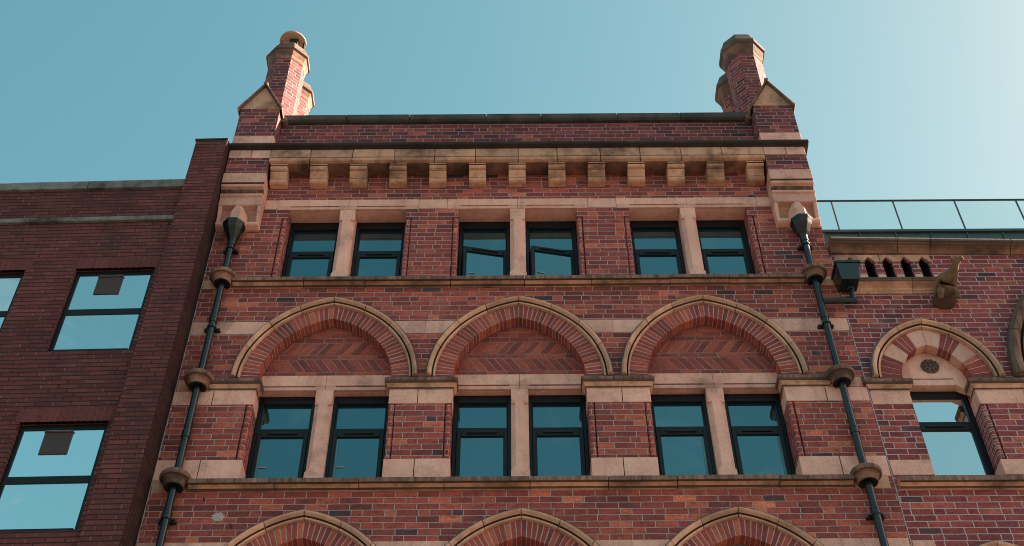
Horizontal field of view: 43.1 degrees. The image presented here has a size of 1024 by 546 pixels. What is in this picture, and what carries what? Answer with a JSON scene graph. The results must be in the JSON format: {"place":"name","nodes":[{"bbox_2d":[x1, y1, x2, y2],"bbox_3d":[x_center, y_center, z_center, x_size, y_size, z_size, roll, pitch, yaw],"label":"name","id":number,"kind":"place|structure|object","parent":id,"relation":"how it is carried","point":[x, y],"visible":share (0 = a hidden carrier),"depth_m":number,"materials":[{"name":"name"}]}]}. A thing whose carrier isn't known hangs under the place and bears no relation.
{"place":"outdoors","nodes":[
{"label":"outdoors","id":0,"kind":"place"},
{"bbox_2d":[0,138,228,545],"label":"dark brick building","id":1,"kind":"structure","parent":0,"point":[100,284],"depth_m":15.34,"materials":[{"name":"brick"}]},
{"bbox_2d":[0,273,23,331],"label":"window","id":2,"kind":"structure","parent":1,"relation":"in","point":[9,283],"depth_m":16.04,"materials":[{"name":"glass"}]},
{"bbox_2d":[0,424,107,531],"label":"window","id":3,"kind":"structure","parent":1,"relation":"in","point":[45,484],"depth_m":13.83,"materials":[{"name":"glass"}]},
{"bbox_2d":[49,270,153,350],"bbox_3d":[-4.951,0.474,15.735,1.000,1.440,0.100,-1,-48,1],"label":"window","id":4,"kind":"structure","parent":1,"relation":"in","point":[102,310],"depth_m":15.71,"materials":[{"name":"glass"}]},
{"bbox_2d":[0,0,1023,229],"label":"sky","id":5,"kind":"structure","parent":0,"point":[893,99],"materials":[{"name":"blue"}]},
{"bbox_2d":[827,237,1023,545],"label":"brick wing","id":6,"kind":"structure","parent":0,"point":[945,388],"depth_m":15.25,"materials":[{"name":"red brick"}]},
{"bbox_2d":[817,199,1023,244],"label":"glass balustrade","id":7,"kind":"object","parent":6,"relation":"on","point":[1002,233],"visible":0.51,"depth_m":17.82,"materials":[{"name":"clear"}]},
{"bbox_2d":[931,256,962,308],"bbox_3d":[5.367,0.129,15.960,0.369,0.503,0.535,0,-48,0],"label":"stone gargoyle","id":8,"kind":"object","parent":6,"relation":"on","point":[947,295],"visible":1,"depth_m":15.94,"materials":[{"name":"brown stone"}]},
{"bbox_2d":[910,392,994,474],"bbox_3d":[4.973,1.910,14.771,0.770,1.475,0.098,0,-48,0],"label":"window","id":9,"kind":"structure","parent":6,"relation":"in","point":[954,443],"depth_m":14.82,"materials":[{"name":"blue glass"}]},
{"bbox_3d":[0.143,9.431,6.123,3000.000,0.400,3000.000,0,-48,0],"label":"ground","id":10,"kind":"structure","parent":0,"visible":0},
{"bbox_2d":[135,31,910,545],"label":"brick warehouse","id":11,"kind":"structure","parent":10,"relation":"on","point":[581,329],"depth_m":15.70,"materials":[{"name":"brick"}]},
{"bbox_2d":[155,217,245,545],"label":"drainpipe","id":12,"kind":"object","parent":11,"relation":"attached to","point":[234,228],"visible":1,"depth_m":15.22,"materials":[{"name":"black metal"}]},
{"bbox_2d":[245,397,314,477],"bbox_3d":[-2.627,1.970,14.775,0.678,1.468,0.098,0,-48,0],"label":"window","id":13,"kind":"structure","parent":11,"relation":"in","point":[283,425],"depth_m":14.83,"materials":[{"name":"blue glass"}]},
{"bbox_2d":[282,223,338,276],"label":"window","id":14,"kind":"structure","parent":11,"relation":"in","point":[311,247],"depth_m":17.28,"materials":[{"name":"blue glass"}]},
{"bbox_2d":[324,396,388,477],"bbox_3d":[-1.757,1.964,14.775,0.678,1.468,0.098,0,-48,0],"label":"window","id":15,"kind":"structure","parent":11,"relation":"in","point":[358,430],"depth_m":14.83,"materials":[{"name":"blue glass"}]},
{"bbox_2d":[350,222,405,275],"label":"window","id":16,"kind":"structure","parent":11,"relation":"in","point":[378,247],"depth_m":17.28,"materials":[{"name":"blue glass"}]},
{"bbox_2d":[451,396,510,476],"bbox_3d":[-0.342,1.955,14.775,0.678,1.468,0.098,0,-48,0],"label":"window","id":17,"kind":"structure","parent":11,"relation":"in","point":[481,437],"depth_m":14.83,"materials":[{"name":"blue glass"}]},
{"bbox_2d":[458,222,509,275],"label":"window","id":18,"kind":"structure","parent":11,"relation":"in","point":[484,247],"depth_m":17.19,"materials":[{"name":"blue glass"}]},
{"bbox_2d":[525,221,578,274],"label":"window","id":19,"kind":"structure","parent":11,"relation":"in","point":[551,246],"depth_m":17.23,"materials":[{"name":"blue glass"}]},
{"bbox_2d":[528,395,589,475],"bbox_3d":[0.528,1.949,14.775,0.678,1.468,0.098,0,-48,0],"label":"window","id":20,"kind":"structure","parent":11,"relation":"in","point":[557,423],"depth_m":14.83,"materials":[{"name":"blue glass"}]},
{"bbox_2d":[630,221,685,274],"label":"window","id":21,"kind":"structure","parent":11,"relation":"in","point":[656,245],"depth_m":17.28,"materials":[{"name":"blue glass"}]},
{"bbox_2d":[651,394,716,474],"bbox_3d":[1.943,1.939,14.775,0.678,1.468,0.098,0,-48,0],"label":"window","id":22,"kind":"structure","parent":11,"relation":"in","point":[682,434],"depth_m":14.83,"materials":[{"name":"blue glass"}]},
{"bbox_2d":[696,220,754,273],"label":"window","id":23,"kind":"structure","parent":11,"relation":"in","point":[724,246],"depth_m":17.28,"materials":[{"name":"blue glass"}]},
{"bbox_2d":[724,394,795,474],"bbox_3d":[2.813,1.934,14.775,0.678,1.468,0.098,0,-48,0],"label":"window","id":24,"kind":"structure","parent":11,"relation":"in","point":[760,444],"depth_m":14.83,"materials":[{"name":"blue glass"}]},
{"bbox_2d":[790,213,888,545],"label":"drainpipe","id":25,"kind":"object","parent":11,"relation":"attached to","point":[800,224],"visible":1,"depth_m":15.18,"materials":[{"name":"black metal"}]},
{"bbox_2d":[823,260,859,303],"bbox_3d":[4.088,0.135,16.106,0.525,0.555,0.307,0,-48,0],"label":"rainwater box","id":26,"kind":"object","parent":11,"relation":"attached to","point":[845,276],"visible":1,"depth_m":16.11,"materials":[{"name":"green paint"}]}
]}

